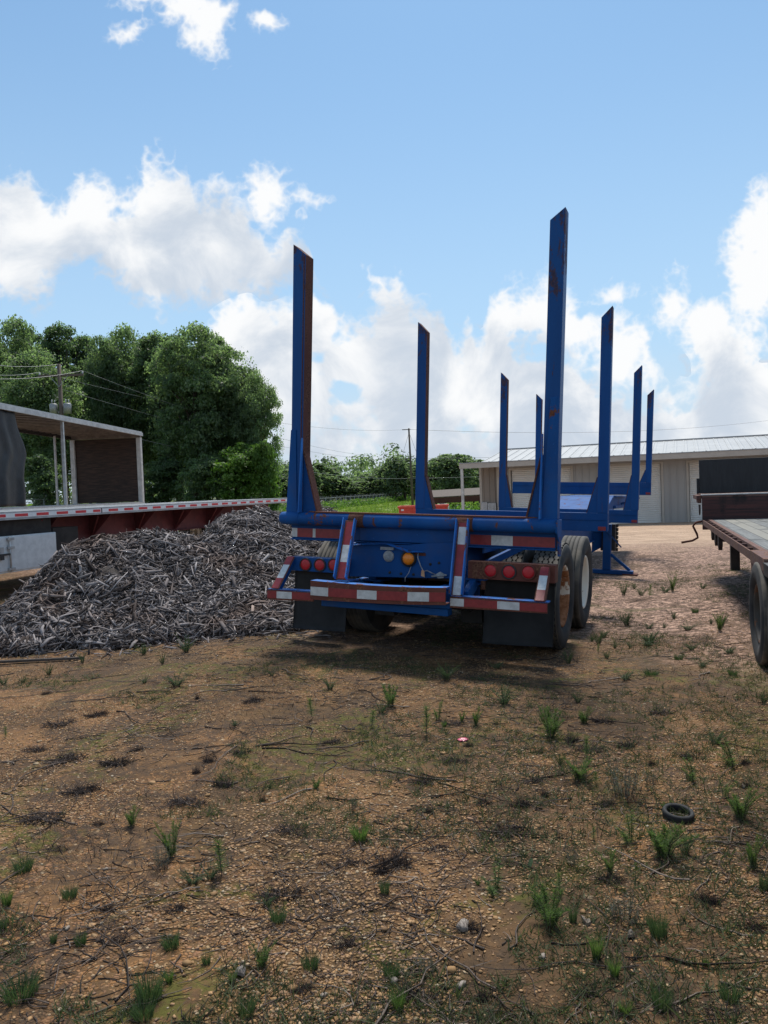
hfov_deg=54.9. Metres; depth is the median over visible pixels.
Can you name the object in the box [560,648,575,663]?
weed
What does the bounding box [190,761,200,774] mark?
dead tuft
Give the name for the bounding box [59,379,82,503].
broadleaf tree
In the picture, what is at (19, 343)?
broadleaf tree
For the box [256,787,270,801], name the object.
dead tuft
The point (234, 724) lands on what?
weed
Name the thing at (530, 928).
growth
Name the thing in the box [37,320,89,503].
broadleaf tree
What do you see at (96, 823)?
dead clump
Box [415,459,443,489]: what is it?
broadleaf tree
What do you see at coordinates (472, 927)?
dead clump
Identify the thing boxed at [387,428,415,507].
utility pole
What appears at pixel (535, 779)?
dead clump
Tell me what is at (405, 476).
broadleaf tree
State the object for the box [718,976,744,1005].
grass tuft
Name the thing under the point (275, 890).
dead clump
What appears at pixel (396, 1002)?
grass tuft
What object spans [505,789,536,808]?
dead clump
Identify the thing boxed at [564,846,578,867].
dry bush
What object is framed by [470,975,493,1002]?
dead tuft
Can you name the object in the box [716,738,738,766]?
forked weed
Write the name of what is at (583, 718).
bushy weed
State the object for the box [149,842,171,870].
dry bush
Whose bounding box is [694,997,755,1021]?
dead clump
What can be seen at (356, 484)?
broadleaf tree
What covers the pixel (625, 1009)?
grass tuft
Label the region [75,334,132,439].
broadleaf tree
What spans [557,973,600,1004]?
dead clump
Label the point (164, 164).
sky
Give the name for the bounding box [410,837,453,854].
dead clump
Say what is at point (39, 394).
broadleaf tree
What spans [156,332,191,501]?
broadleaf tree
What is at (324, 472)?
broadleaf tree
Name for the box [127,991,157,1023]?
grass tuft
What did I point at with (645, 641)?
weed
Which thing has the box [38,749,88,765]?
dead clump
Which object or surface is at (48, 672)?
weed
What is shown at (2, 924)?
grass tuft
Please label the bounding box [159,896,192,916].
dead clump
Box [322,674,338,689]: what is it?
weed
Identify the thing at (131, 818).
bushy weed
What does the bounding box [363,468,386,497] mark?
broadleaf tree
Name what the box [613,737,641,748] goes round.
dead clump
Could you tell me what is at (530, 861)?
plantlet
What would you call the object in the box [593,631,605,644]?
weed
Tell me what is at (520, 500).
roller door
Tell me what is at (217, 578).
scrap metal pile
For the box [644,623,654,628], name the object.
weed
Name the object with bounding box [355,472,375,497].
broadleaf tree
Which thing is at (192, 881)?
weed
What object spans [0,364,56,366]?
power line
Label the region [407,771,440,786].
dead clump
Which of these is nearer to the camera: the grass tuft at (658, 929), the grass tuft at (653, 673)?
the grass tuft at (658, 929)
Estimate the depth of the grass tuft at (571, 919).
2.54 m
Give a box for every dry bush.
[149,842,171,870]
[351,795,356,811]
[413,950,437,976]
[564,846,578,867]
[599,757,647,800]
[604,878,646,927]
[643,769,659,783]
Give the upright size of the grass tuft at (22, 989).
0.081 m
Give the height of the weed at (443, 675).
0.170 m
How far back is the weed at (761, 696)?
4.95 m
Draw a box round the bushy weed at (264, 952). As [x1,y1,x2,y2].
[248,938,277,968]
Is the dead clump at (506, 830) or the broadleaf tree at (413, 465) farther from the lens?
the broadleaf tree at (413, 465)
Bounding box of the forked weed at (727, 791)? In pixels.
[717,773,737,797]
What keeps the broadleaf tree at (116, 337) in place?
on the ground
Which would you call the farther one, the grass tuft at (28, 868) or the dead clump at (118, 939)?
the grass tuft at (28, 868)
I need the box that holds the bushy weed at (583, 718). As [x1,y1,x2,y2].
[577,706,594,723]
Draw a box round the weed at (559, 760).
[552,752,562,764]
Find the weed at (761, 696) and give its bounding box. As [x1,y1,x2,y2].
[757,687,767,703]
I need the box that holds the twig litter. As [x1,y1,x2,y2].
[0,566,767,1023]
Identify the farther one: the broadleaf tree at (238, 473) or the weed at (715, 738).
the broadleaf tree at (238, 473)
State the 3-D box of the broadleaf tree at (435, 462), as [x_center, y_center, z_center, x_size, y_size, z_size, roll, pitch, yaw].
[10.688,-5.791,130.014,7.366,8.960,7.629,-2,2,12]
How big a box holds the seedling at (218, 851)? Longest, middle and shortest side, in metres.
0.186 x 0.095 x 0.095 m
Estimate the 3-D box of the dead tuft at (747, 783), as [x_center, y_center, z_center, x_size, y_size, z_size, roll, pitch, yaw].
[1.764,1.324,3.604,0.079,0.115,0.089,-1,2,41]
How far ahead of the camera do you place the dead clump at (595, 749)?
4.17 m
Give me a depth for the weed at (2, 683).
6.16 m
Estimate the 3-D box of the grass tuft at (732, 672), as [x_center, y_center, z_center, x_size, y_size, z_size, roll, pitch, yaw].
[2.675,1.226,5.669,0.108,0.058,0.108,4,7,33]
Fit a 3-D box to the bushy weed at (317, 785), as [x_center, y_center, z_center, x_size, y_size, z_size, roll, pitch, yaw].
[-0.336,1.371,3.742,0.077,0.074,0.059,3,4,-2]
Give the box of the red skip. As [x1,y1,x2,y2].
[398,504,448,513]
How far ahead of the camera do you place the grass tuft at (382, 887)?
2.76 m
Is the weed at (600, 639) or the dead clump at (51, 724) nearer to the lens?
the dead clump at (51, 724)
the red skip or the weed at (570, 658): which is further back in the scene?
the red skip
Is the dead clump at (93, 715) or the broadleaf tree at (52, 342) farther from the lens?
the broadleaf tree at (52, 342)
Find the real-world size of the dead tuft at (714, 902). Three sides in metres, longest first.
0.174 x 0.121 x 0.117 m
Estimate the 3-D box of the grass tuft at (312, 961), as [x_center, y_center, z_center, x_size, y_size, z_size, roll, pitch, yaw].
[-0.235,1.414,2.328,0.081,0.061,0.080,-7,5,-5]
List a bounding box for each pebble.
[456,918,468,931]
[456,980,465,989]
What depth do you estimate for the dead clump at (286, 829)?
3.27 m
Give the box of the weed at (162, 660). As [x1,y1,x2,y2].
[154,654,165,664]
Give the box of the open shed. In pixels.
[432,488,479,505]
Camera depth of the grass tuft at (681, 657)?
6.26 m
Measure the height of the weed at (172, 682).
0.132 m
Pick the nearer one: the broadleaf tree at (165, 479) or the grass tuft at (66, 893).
the grass tuft at (66, 893)
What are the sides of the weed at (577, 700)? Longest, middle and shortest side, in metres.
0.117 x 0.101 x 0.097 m
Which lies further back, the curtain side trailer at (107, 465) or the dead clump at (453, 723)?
the curtain side trailer at (107, 465)
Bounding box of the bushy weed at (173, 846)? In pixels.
[152,816,181,856]
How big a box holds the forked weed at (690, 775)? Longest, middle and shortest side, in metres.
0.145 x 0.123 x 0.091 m
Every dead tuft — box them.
[39,687,57,694]
[97,899,117,914]
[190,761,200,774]
[197,750,217,762]
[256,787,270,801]
[282,970,318,999]
[327,916,362,953]
[371,836,418,872]
[424,803,433,813]
[462,738,474,746]
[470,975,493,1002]
[538,781,551,797]
[559,729,582,744]
[645,754,656,765]
[684,876,731,907]
[735,751,752,764]
[738,776,753,787]
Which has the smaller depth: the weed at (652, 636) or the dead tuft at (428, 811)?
the dead tuft at (428, 811)
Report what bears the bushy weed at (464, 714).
on the ground
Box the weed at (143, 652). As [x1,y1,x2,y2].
[133,642,150,654]
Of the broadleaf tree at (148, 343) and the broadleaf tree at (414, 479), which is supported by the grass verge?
the broadleaf tree at (148, 343)
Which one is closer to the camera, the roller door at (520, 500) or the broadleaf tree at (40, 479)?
the roller door at (520, 500)
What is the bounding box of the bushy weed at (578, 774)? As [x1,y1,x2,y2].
[561,756,593,780]
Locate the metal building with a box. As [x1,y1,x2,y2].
[459,434,767,523]
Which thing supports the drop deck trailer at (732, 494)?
on the ground
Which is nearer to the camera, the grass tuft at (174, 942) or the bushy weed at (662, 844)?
the grass tuft at (174, 942)
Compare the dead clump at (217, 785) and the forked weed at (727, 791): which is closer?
the forked weed at (727, 791)
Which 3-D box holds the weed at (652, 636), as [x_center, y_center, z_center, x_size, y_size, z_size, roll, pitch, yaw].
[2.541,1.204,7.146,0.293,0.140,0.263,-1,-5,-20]
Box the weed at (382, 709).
[373,699,390,712]
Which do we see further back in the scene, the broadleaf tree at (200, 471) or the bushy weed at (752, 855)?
the broadleaf tree at (200, 471)
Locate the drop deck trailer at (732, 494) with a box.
[681,457,767,665]
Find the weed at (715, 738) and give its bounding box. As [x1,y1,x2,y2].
[704,724,729,744]
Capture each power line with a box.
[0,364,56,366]
[40,372,383,430]
[62,389,393,460]
[82,370,384,457]
[142,439,407,478]
[410,420,767,432]
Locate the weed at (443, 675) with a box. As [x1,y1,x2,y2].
[436,660,458,680]
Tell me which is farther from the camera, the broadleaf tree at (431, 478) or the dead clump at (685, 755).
the broadleaf tree at (431, 478)
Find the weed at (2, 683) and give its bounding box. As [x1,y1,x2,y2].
[0,674,10,684]
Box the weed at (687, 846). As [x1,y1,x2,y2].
[670,826,697,854]
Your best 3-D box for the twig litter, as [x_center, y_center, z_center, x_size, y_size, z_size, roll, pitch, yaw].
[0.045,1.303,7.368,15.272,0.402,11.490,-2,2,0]
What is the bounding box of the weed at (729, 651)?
[719,646,736,653]
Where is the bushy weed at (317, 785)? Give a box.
[311,777,323,787]
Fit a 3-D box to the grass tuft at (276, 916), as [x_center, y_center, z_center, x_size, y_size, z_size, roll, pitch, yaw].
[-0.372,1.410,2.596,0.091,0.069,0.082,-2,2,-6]
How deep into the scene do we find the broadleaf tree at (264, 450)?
50.54 m
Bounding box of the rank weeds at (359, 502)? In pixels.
[1,495,479,511]
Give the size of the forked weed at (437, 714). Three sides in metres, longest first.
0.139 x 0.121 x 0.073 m
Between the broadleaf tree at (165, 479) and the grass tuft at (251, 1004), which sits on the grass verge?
the broadleaf tree at (165, 479)
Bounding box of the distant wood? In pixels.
[27,443,415,503]
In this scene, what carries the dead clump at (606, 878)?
on the ground
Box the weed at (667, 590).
[660,585,670,592]
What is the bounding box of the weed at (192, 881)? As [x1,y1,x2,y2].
[174,861,206,884]
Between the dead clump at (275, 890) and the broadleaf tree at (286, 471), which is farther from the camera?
the broadleaf tree at (286, 471)
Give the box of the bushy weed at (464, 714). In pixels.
[459,711,467,720]
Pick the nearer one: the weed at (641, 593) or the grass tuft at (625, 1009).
the grass tuft at (625, 1009)
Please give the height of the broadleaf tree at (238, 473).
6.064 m
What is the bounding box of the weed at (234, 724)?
[225,719,240,726]
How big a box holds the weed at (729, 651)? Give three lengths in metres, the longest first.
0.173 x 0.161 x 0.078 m
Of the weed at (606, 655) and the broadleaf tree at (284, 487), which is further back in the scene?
the broadleaf tree at (284, 487)
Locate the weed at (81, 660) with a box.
[76,650,86,662]
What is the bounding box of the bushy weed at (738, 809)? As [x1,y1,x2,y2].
[726,785,765,818]
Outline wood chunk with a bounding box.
[98,566,126,575]
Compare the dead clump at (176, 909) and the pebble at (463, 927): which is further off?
the dead clump at (176, 909)
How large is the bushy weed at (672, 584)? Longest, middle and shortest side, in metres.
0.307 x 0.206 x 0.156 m
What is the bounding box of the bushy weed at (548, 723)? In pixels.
[536,703,564,737]
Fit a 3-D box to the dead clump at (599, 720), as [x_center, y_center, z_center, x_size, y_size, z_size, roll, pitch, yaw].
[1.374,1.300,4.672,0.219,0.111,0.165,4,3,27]
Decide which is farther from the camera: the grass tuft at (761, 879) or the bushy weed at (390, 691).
the bushy weed at (390, 691)
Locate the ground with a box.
[0,495,767,1023]
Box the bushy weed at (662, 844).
[644,820,700,858]
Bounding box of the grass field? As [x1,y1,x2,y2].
[284,499,478,512]
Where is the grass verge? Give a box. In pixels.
[209,502,469,527]
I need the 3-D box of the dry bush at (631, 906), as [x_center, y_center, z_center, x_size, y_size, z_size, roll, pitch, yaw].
[0.828,1.335,2.537,0.137,0.157,0.166,-3,2,-27]
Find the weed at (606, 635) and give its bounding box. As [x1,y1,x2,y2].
[596,628,610,637]
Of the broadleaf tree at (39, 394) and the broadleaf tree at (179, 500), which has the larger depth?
the broadleaf tree at (179, 500)
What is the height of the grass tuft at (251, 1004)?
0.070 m
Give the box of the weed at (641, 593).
[636,587,648,595]
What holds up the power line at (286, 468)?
attached to the utility pole at (65, 408)
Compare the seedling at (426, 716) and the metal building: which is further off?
the metal building
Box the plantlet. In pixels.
[522,858,532,868]
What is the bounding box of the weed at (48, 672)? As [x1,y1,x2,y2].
[39,661,54,674]
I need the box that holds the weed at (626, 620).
[616,611,632,625]
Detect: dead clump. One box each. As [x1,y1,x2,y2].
[11,805,68,826]
[19,739,53,753]
[29,713,82,729]
[34,840,71,855]
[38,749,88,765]
[54,776,104,798]
[82,706,109,718]
[88,818,105,826]
[92,744,135,770]
[106,922,131,945]
[124,745,144,752]
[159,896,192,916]
[162,790,212,809]
[211,772,239,789]
[231,746,251,755]
[240,694,263,703]
[245,880,312,904]
[265,817,310,838]
[316,735,346,745]
[330,854,359,868]
[368,851,397,875]
[391,974,441,1003]
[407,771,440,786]
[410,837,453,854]
[436,752,472,763]
[440,717,467,727]
[446,911,487,934]
[473,792,492,805]
[473,815,536,841]
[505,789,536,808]
[517,772,544,783]
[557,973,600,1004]
[572,742,606,754]
[587,714,615,725]
[588,868,627,887]
[589,794,619,807]
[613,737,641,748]
[643,703,677,716]
[649,996,692,1016]
[676,747,703,759]
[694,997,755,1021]
[729,911,767,937]
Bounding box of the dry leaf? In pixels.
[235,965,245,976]
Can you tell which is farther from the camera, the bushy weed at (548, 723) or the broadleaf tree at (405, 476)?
the broadleaf tree at (405, 476)
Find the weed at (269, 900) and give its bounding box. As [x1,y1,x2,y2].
[257,889,278,905]
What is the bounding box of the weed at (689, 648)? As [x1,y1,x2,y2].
[683,639,697,649]
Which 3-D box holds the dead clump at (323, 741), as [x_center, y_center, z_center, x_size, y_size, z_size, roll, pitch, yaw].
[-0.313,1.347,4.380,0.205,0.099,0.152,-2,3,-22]
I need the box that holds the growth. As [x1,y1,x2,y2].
[0,560,767,1023]
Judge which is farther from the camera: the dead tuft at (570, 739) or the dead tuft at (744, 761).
the dead tuft at (570, 739)
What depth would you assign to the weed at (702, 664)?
5.98 m
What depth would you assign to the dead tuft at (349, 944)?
2.45 m
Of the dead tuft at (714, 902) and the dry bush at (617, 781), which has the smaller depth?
the dead tuft at (714, 902)
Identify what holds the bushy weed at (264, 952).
on the ground
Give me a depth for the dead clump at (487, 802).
3.52 m
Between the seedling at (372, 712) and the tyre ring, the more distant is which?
the seedling at (372, 712)
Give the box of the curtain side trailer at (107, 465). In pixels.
[0,403,144,509]
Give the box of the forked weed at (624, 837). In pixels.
[614,808,638,844]
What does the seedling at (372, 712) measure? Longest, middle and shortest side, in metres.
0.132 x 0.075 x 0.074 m
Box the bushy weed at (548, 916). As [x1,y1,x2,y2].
[527,879,569,928]
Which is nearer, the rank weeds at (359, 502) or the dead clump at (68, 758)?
the dead clump at (68, 758)
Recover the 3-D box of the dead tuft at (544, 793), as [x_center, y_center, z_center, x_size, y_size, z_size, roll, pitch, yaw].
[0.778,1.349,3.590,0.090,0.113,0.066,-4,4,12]
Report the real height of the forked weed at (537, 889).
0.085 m
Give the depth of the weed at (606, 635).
7.50 m
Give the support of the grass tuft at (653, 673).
on the ground
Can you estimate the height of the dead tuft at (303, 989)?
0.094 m
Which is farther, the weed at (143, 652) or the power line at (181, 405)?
the power line at (181, 405)
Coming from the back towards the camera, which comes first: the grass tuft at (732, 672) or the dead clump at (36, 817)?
the grass tuft at (732, 672)
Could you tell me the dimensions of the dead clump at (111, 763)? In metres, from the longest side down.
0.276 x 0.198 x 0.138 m
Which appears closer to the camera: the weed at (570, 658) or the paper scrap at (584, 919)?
the paper scrap at (584, 919)
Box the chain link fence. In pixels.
[0,492,401,510]
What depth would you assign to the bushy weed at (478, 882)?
2.79 m
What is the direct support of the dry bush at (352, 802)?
on the ground
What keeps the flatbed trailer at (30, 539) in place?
on the ground
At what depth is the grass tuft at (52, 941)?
2.52 m
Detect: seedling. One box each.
[210,833,230,875]
[306,696,315,716]
[368,708,377,726]
[420,704,434,734]
[554,869,562,891]
[583,736,591,756]
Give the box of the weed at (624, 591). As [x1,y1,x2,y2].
[618,582,629,595]
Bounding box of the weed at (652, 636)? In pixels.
[631,630,660,641]
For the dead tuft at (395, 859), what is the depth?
2.97 m
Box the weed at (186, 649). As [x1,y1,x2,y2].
[174,634,197,652]
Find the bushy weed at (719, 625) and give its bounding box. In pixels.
[713,613,727,631]
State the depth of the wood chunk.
8.72 m
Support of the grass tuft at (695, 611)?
on the ground
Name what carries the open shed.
on the ground
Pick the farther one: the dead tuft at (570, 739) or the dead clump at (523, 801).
the dead tuft at (570, 739)
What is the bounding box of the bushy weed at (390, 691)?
[381,682,397,706]
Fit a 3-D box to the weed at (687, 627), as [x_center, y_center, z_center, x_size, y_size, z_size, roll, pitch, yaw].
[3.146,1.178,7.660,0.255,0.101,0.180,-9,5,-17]
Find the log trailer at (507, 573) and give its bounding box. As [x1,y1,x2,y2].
[267,207,653,649]
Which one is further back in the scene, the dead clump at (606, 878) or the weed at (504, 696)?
the weed at (504, 696)
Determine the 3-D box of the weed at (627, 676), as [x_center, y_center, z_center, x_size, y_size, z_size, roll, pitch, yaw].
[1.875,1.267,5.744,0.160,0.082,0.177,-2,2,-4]
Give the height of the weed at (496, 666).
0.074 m
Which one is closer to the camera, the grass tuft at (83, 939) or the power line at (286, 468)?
the grass tuft at (83, 939)
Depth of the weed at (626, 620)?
8.17 m
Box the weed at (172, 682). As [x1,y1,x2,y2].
[162,668,192,686]
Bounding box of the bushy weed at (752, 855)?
[745,831,764,866]
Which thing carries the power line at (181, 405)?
attached to the utility pole at (411, 478)
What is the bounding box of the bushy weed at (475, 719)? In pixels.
[473,707,482,724]
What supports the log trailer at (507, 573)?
on the ground
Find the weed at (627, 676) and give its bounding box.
[612,669,634,679]
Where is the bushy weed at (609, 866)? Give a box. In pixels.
[597,847,617,874]
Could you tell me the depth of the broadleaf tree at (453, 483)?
126.62 m
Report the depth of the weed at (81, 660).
6.93 m
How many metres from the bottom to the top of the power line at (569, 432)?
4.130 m
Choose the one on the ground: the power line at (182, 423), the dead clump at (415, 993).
the dead clump at (415, 993)
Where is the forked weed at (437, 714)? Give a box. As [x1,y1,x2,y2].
[433,699,443,720]
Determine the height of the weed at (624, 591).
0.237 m
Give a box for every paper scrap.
[581,915,590,925]
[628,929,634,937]
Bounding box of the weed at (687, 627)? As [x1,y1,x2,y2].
[680,620,700,629]
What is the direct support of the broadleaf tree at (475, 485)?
on the ground
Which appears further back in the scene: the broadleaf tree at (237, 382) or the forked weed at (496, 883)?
the broadleaf tree at (237, 382)
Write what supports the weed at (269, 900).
on the ground
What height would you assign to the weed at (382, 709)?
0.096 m
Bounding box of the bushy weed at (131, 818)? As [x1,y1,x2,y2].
[125,804,141,826]
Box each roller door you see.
[508,466,573,507]
[610,461,664,523]
[686,457,756,521]
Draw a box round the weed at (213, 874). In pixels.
[198,860,222,879]
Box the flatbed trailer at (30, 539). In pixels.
[0,498,286,573]
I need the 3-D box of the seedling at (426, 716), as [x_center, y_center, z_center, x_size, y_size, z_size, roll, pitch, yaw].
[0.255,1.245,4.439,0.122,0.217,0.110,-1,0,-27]
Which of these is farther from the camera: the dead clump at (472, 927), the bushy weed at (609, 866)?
the bushy weed at (609, 866)
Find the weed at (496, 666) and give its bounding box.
[487,661,503,668]
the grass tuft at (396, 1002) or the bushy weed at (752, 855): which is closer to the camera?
the grass tuft at (396, 1002)
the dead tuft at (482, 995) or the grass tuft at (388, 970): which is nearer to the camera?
the dead tuft at (482, 995)
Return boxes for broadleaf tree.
[0,314,51,506]
[0,339,14,395]
[0,348,91,482]
[8,333,44,505]
[17,454,70,506]
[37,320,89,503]
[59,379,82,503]
[63,331,95,503]
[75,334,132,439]
[83,322,159,473]
[124,329,182,470]
[143,320,237,495]
[143,374,185,501]
[143,456,189,502]
[143,467,156,502]
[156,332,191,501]
[174,454,230,501]
[183,334,233,498]
[193,344,271,498]
[206,442,276,499]
[229,371,284,498]
[249,439,283,510]
[257,476,287,505]
[278,468,288,497]
[285,466,323,490]
[312,462,340,502]
[319,470,342,502]
[323,475,355,501]
[339,480,368,499]
[350,478,374,497]
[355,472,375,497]
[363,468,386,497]
[373,464,402,496]
[381,456,409,501]
[393,459,415,499]
[406,462,415,498]
[409,467,436,492]
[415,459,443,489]
[428,453,459,497]
[436,453,477,496]
[459,455,479,487]
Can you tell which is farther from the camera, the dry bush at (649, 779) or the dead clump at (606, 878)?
the dry bush at (649, 779)
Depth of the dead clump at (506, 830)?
3.23 m
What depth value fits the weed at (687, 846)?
2.95 m
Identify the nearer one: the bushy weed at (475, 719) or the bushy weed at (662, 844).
the bushy weed at (662, 844)
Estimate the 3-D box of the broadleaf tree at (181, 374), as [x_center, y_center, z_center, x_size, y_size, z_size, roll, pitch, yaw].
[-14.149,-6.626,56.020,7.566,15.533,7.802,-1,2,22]
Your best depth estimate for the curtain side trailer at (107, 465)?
25.20 m
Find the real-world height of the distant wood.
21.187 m
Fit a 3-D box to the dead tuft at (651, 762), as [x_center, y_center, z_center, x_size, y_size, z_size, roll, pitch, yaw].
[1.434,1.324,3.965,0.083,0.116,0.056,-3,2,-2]
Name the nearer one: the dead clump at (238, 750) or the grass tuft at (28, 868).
the grass tuft at (28, 868)
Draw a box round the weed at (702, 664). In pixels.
[688,658,711,666]
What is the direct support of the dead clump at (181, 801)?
on the ground
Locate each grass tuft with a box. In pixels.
[0,887,13,906]
[0,916,7,929]
[0,961,44,1006]
[8,852,34,873]
[49,930,57,943]
[59,881,79,900]
[72,930,87,947]
[127,962,171,1005]
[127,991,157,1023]
[156,926,180,951]
[163,966,174,983]
[200,951,211,965]
[226,970,237,983]
[234,988,258,1018]
[266,902,289,924]
[298,947,319,972]
[346,817,371,842]
[378,878,390,894]
[378,959,403,977]
[386,981,409,1012]
[567,907,578,922]
[586,930,606,959]
[603,955,625,977]
[616,995,632,1014]
[641,907,668,940]
[643,667,659,675]
[648,980,674,1013]
[673,652,685,659]
[690,608,699,612]
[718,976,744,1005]
[727,669,739,675]
[757,871,767,890]
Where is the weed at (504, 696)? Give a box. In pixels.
[483,682,521,704]
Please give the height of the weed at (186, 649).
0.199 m
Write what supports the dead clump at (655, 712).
on the ground
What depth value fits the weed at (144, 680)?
5.73 m
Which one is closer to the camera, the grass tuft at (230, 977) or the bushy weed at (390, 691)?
the grass tuft at (230, 977)
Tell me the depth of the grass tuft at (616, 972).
2.25 m
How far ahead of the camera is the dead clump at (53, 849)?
3.18 m
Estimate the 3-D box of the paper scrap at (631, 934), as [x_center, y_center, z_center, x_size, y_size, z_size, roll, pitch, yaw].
[0.816,1.400,2.446,0.034,0.026,0.023,-4,2,-40]
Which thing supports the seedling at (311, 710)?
on the ground
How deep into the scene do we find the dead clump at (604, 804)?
3.48 m
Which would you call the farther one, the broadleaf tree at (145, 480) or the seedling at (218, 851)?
the broadleaf tree at (145, 480)
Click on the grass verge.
(389, 509)
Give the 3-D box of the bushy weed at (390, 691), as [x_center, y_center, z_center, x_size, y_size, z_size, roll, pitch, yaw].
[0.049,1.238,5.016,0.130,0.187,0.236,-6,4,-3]
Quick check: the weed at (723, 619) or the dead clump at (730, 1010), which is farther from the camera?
the weed at (723, 619)
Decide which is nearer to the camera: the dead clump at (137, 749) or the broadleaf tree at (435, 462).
the dead clump at (137, 749)
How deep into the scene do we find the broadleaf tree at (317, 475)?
148.85 m
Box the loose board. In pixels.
[0,657,82,662]
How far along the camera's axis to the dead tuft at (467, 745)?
4.25 m
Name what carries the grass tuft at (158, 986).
on the ground
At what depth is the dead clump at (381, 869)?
2.90 m
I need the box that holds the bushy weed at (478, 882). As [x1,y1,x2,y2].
[474,877,481,884]
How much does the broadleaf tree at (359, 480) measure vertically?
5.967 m
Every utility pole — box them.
[38,364,83,504]
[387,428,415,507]
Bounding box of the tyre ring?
[662,803,694,823]
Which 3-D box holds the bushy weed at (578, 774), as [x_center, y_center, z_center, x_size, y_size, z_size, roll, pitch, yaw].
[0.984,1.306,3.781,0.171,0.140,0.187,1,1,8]
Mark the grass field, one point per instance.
(367, 508)
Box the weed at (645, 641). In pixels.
[630,634,656,645]
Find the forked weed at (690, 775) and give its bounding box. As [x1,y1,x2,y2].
[680,754,697,780]
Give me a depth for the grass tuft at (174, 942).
2.46 m
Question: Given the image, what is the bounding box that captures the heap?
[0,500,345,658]
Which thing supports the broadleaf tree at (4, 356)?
on the ground
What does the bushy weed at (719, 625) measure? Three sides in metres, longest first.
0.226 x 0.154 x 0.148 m
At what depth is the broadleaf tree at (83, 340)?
66.62 m
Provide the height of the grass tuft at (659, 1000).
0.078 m
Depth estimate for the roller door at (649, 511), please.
32.21 m
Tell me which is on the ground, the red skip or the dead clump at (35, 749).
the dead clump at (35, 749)
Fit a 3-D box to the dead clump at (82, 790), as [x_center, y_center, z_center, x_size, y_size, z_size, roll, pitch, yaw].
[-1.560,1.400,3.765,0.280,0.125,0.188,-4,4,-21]
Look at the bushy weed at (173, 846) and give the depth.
3.08 m
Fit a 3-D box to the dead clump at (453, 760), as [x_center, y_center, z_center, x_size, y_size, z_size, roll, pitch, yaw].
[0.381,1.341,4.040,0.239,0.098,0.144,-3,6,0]
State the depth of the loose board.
7.04 m
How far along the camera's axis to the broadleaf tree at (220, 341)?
59.25 m
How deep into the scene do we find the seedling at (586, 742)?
4.06 m
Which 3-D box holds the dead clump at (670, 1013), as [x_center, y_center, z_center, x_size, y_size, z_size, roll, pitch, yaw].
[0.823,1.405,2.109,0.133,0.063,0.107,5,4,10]
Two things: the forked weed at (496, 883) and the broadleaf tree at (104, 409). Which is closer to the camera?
the forked weed at (496, 883)
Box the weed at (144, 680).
[140,674,149,682]
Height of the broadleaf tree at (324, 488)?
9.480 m
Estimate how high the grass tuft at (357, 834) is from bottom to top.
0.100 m
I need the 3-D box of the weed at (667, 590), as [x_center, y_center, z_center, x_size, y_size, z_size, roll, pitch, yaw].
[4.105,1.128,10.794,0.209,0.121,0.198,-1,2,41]
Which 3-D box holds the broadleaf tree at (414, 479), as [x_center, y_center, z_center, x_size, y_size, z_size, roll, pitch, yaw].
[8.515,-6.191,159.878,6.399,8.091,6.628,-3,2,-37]
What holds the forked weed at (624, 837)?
on the ground
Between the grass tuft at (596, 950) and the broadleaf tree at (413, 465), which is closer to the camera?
the grass tuft at (596, 950)
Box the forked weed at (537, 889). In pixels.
[531,874,545,904]
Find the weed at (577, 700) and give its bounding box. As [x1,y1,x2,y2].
[570,692,586,702]
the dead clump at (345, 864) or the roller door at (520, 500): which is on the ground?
the dead clump at (345, 864)
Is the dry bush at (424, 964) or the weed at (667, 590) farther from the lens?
the weed at (667, 590)
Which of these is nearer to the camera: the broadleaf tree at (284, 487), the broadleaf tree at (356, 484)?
the broadleaf tree at (284, 487)
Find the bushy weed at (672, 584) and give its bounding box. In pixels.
[666,573,677,591]
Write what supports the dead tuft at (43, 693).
on the ground
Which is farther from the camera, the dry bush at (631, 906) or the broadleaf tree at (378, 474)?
the broadleaf tree at (378, 474)
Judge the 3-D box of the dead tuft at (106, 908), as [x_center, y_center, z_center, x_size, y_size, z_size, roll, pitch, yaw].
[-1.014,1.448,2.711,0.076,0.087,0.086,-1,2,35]
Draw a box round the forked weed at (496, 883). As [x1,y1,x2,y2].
[479,857,504,895]
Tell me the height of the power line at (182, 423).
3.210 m
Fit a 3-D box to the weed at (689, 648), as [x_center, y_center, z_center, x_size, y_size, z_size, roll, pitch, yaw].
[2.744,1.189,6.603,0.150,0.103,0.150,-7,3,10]
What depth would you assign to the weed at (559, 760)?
3.98 m
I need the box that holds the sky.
[0,0,767,503]
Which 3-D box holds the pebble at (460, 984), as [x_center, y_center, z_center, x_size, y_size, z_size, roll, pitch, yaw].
[0.236,1.435,2.247,0.042,0.012,0.024,-4,2,-43]
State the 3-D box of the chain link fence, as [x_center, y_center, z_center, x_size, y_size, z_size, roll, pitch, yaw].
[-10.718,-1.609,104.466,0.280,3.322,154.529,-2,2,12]
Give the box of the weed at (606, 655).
[600,650,610,658]
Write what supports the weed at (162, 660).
on the ground
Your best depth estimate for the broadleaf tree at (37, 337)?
67.67 m
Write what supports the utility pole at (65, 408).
on the grass verge
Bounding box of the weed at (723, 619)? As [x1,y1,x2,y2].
[717,612,727,626]

